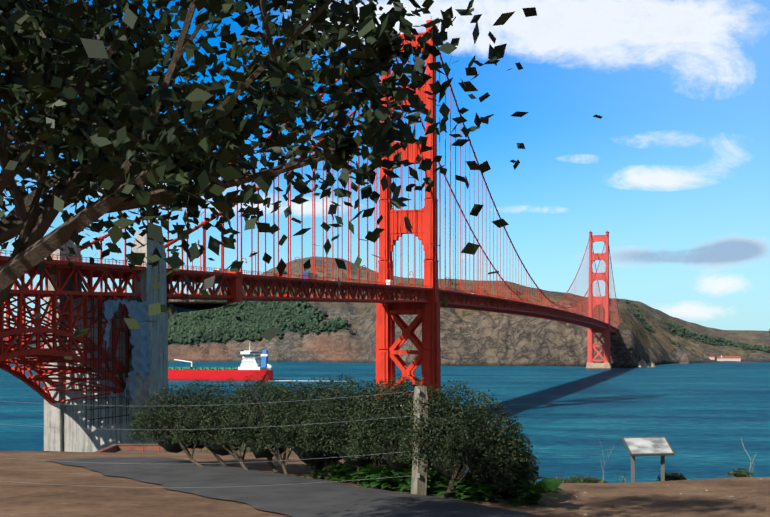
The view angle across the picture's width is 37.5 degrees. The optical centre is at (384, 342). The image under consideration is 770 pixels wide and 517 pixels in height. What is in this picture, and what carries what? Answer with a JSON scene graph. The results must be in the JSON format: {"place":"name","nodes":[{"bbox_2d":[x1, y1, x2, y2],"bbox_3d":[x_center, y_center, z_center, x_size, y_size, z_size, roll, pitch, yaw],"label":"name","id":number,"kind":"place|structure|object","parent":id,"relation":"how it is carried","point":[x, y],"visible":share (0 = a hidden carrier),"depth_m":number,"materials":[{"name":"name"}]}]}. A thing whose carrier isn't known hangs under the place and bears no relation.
{"place":"outdoors","nodes":[
{"label":"outdoors","id":0,"kind":"place"},
{"bbox_2d":[271,380,310,380],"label":"tanker wake water","id":1,"kind":"structure","parent":0,"point":[290,380],"depth_m":1307.84,"materials":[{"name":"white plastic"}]},
{"bbox_2d":[47,457,542,516],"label":"asphalt path","id":2,"kind":"structure","parent":0,"point":[296,497],"depth_m":21.38,"materials":[{"name":"grey asphalt"}]},
{"bbox_2d":[79,28,619,320],"bbox_3d":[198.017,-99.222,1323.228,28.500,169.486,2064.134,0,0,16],"label":"cables","id":3,"kind":"object","parent":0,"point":[168,244],"visible":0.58,"depth_m":804.48,"materials":[{"name":"red metal"}]},
{"bbox_2d":[99,46,620,325],"bbox_3d":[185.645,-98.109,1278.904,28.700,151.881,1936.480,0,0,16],"label":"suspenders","id":4,"kind":"object","parent":3,"relation":"on","point":[590,293],"visible":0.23,"depth_m":643.68,"materials":[{"name":"red metal"}]},
{"bbox_2d":[0,362,769,482],"bbox_3d":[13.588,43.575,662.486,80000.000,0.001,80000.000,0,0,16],"label":"sea water","id":5,"kind":"structure","parent":0,"point":[704,419],"depth_m":751.56,"materials":[{"name":"blue liquid"}]},
{"bbox_2d":[44,232,167,451],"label":"pylon","id":6,"kind":"object","parent":5,"relation":"on","point":[70,435],"visible":0.38,"depth_m":322.62,"materials":[{"name":"concrete"}]},
{"bbox_2d":[0,293,139,403],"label":"steel arch","id":7,"kind":"structure","parent":6,"relation":"attached to","point":[22,351],"depth_m":292.38,"materials":[{"name":"red metal"}]},
{"bbox_2d":[86,296,146,427],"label":"scaffold frame","id":8,"kind":"object","parent":6,"relation":"attached to","point":[115,377],"visible":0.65,"depth_m":294.43,"materials":[{"name":"grey"}]},
{"bbox_2d":[103,299,150,400],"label":"blue tarp","id":9,"kind":"object","parent":8,"relation":"attached to","point":[140,340],"visible":0.9,"depth_m":309.11,"materials":[{"name":"blue fabric"}]},
{"bbox_2d":[128,374,150,416],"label":"tan tarp","id":10,"kind":"object","parent":8,"relation":"attached to","point":[142,396],"visible":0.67,"depth_m":310.36,"materials":[{"name":"beige fabric"}]},
{"bbox_2d":[166,301,232,312],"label":"debris net","id":11,"kind":"object","parent":6,"relation":"attached to","point":[186,307],"visible":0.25,"depth_m":376.04,"materials":[{"name":"grey fabric"}]},
{"bbox_2d":[166,295,233,303],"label":"maintenance platform","id":12,"kind":"structure","parent":11,"relation":"on","point":[174,302],"depth_m":357.04,"materials":[{"name":"red metal"}]},
{"bbox_2d":[168,344,272,380],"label":"tanker","id":13,"kind":"object","parent":5,"relation":"on","point":[253,364],"visible":0.71,"depth_m":1303.13,"materials":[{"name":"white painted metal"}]},
{"bbox_2d":[242,352,260,358],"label":"tanker windows","id":14,"kind":"structure","parent":13,"relation":"in","point":[250,352],"depth_m":1301.48,"materials":[{"name":"black glass"}]},
{"bbox_2d":[586,363,611,368],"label":"tower pier","id":15,"kind":"structure","parent":5,"relation":"in","point":[598,365],"depth_m":1881.70,"materials":[{"name":"concrete"}]},
{"bbox_2d":[587,231,610,362],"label":"tower","id":16,"kind":"structure","parent":15,"relation":"on","point":[605,345],"depth_m":1891.17,"materials":[{"name":"red metal"}]},
{"bbox_2d":[638,359,649,366],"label":"rock","id":17,"kind":"object","parent":5,"relation":"in","point":[642,363],"visible":0.9,"depth_m":2015.78,"materials":[{"name":"grey stone"}]},
{"bbox_2d":[647,361,655,366],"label":"rock","id":18,"kind":"object","parent":5,"relation":"in","point":[650,364],"visible":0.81,"depth_m":2027.04,"materials":[{"name":"grey stone"}]},
{"bbox_2d":[679,353,689,363],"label":"sea stack rock","id":19,"kind":"object","parent":5,"relation":"in","point":[684,358],"visible":0.96,"depth_m":2337.76,"materials":[{"name":"grey stone"}]},
{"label":"tower pier","id":20,"kind":"object","parent":5,"relation":"in","visible":0},
{"bbox_2d":[375,20,440,399],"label":"tower","id":21,"kind":"structure","parent":20,"relation":"on","point":[427,352],"depth_m":658.12,"materials":[{"name":"red metal"}]},
{"bbox_2d":[0,451,769,516],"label":"dirt ground","id":22,"kind":"structure","parent":0,"point":[117,496],"depth_m":21.46,"materials":[{"name":"brown soil"}]},
{"bbox_2d":[95,443,293,452],"bbox_3d":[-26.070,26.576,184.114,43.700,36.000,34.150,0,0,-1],"label":"low wall","id":23,"kind":"structure","parent":22,"relation":"on","point":[128,448],"depth_m":198.63,"materials":[{"name":"brick"}]},
{"bbox_2d":[0,386,427,494],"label":"wire fence","id":24,"kind":"object","parent":22,"relation":"on","point":[419,480],"visible":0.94,"depth_m":20.95,"materials":[{"name":"grey wood"}]},
{"bbox_2d":[0,0,602,384],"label":"cypress tree","id":25,"kind":"object","parent":22,"relation":"on","point":[57,57],"visible":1,"depth_m":7.23,"materials":[{"name":"green plant"}]},
{"bbox_2d":[125,372,540,500],"bbox_3d":[-1.563,2.151,25.691,3.538,3.065,15.033,0,0,-38],"label":"coyote bush","id":26,"kind":"object","parent":22,"relation":"on","point":[459,441],"visible":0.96,"depth_m":23.50,"materials":[{"name":"green plant"}]},
{"bbox_2d":[164,444,625,482],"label":"edge grass","id":27,"kind":"structure","parent":22,"relation":"on","point":[206,449],"depth_m":38.49,"materials":[{"name":"green plant"}]},
{"bbox_2d":[300,459,572,506],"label":"broadleaf plants","id":28,"kind":"object","parent":22,"relation":"on","point":[531,493],"visible":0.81,"depth_m":21.27,"materials":[{"name":"green plant"}]},
{"bbox_2d":[205,440,755,482],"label":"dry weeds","id":29,"kind":"object","parent":22,"relation":"on","point":[611,451],"visible":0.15,"depth_m":28.90,"materials":[{"name":"plant"}]},
{"bbox_2d":[476,477,764,515],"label":"gravel stones","id":30,"kind":"object","parent":22,"relation":"on","point":[649,498],"visible":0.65,"depth_m":21.13,"materials":[{"name":"brown gravel"}]},
{"bbox_2d":[621,436,674,482],"bbox_3d":[6.039,2.845,26.016,1.060,1.337,0.586,0,0,-9],"label":"wayside sign","id":31,"kind":"object","parent":22,"relation":"on","point":[651,446],"visible":0.94,"depth_m":25.98,"materials":[{"name":"grey metal"}]},
{"bbox_2d":[551,468,753,482],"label":"low shrubs","id":32,"kind":"object","parent":22,"relation":"on","point":[672,476],"visible":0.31,"depth_m":26.77,"materials":[{"name":"green plant"}]},
{"bbox_2d":[0,0,769,330],"label":"sky","id":33,"kind":"structure","parent":0,"point":[675,167],"materials":[{"name":"blue"}]},
{"bbox_2d":[3,256,769,367],"bbox_3d":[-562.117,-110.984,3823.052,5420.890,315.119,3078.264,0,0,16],"label":"hills","id":34,"kind":"structure","parent":0,"point":[475,338],"depth_m":2501.44,"materials":[{"name":"brown stone"}]},
{"bbox_2d":[166,270,769,352],"bbox_3d":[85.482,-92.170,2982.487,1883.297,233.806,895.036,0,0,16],"label":"trees","id":35,"kind":"object","parent":34,"relation":"on","point":[258,318],"visible":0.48,"depth_m":2727.37,"materials":[{"name":"green plant"}]},
{"bbox_2d":[709,355,757,362],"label":"fort baker houses","id":36,"kind":"structure","parent":34,"relation":"on","point":[728,358],"depth_m":2518.39,"materials":[{"name":"white"}]},
{"bbox_3d":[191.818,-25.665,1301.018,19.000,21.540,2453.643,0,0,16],"label":"deck road","id":37,"kind":"structure","parent":0,"visible":0},
{"bbox_2d":[0,250,618,332],"bbox_3d":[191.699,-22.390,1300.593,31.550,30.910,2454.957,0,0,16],"label":"deck truss","id":38,"kind":"object","parent":37,"relation":"attached to","point":[123,273],"visible":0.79,"depth_m":427.35,"materials":[{"name":"red metal"}]},
{"bbox_2d":[166,271,242,301],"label":"bridge housing","id":39,"kind":"object","parent":38,"relation":"attached to","point":[235,284],"visible":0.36,"depth_m":379.39,"materials":[{"name":"red metal"}]},
{"bbox_2d":[131,244,615,325],"bbox_3d":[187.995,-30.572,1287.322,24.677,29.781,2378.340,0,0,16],"label":"lamp posts","id":40,"kind":"object","parent":37,"relation":"on","point":[373,275],"visible":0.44,"depth_m":579.53,"materials":[{"name":"red metal"}]},
{"bbox_2d":[166,265,597,319],"bbox_3d":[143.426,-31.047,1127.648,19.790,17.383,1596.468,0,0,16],"label":"cars","id":41,"kind":"object","parent":37,"relation":"on","point":[308,274],"visible":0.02,"depth_m":467.07,"materials":[{"name":"white"}]}
]}

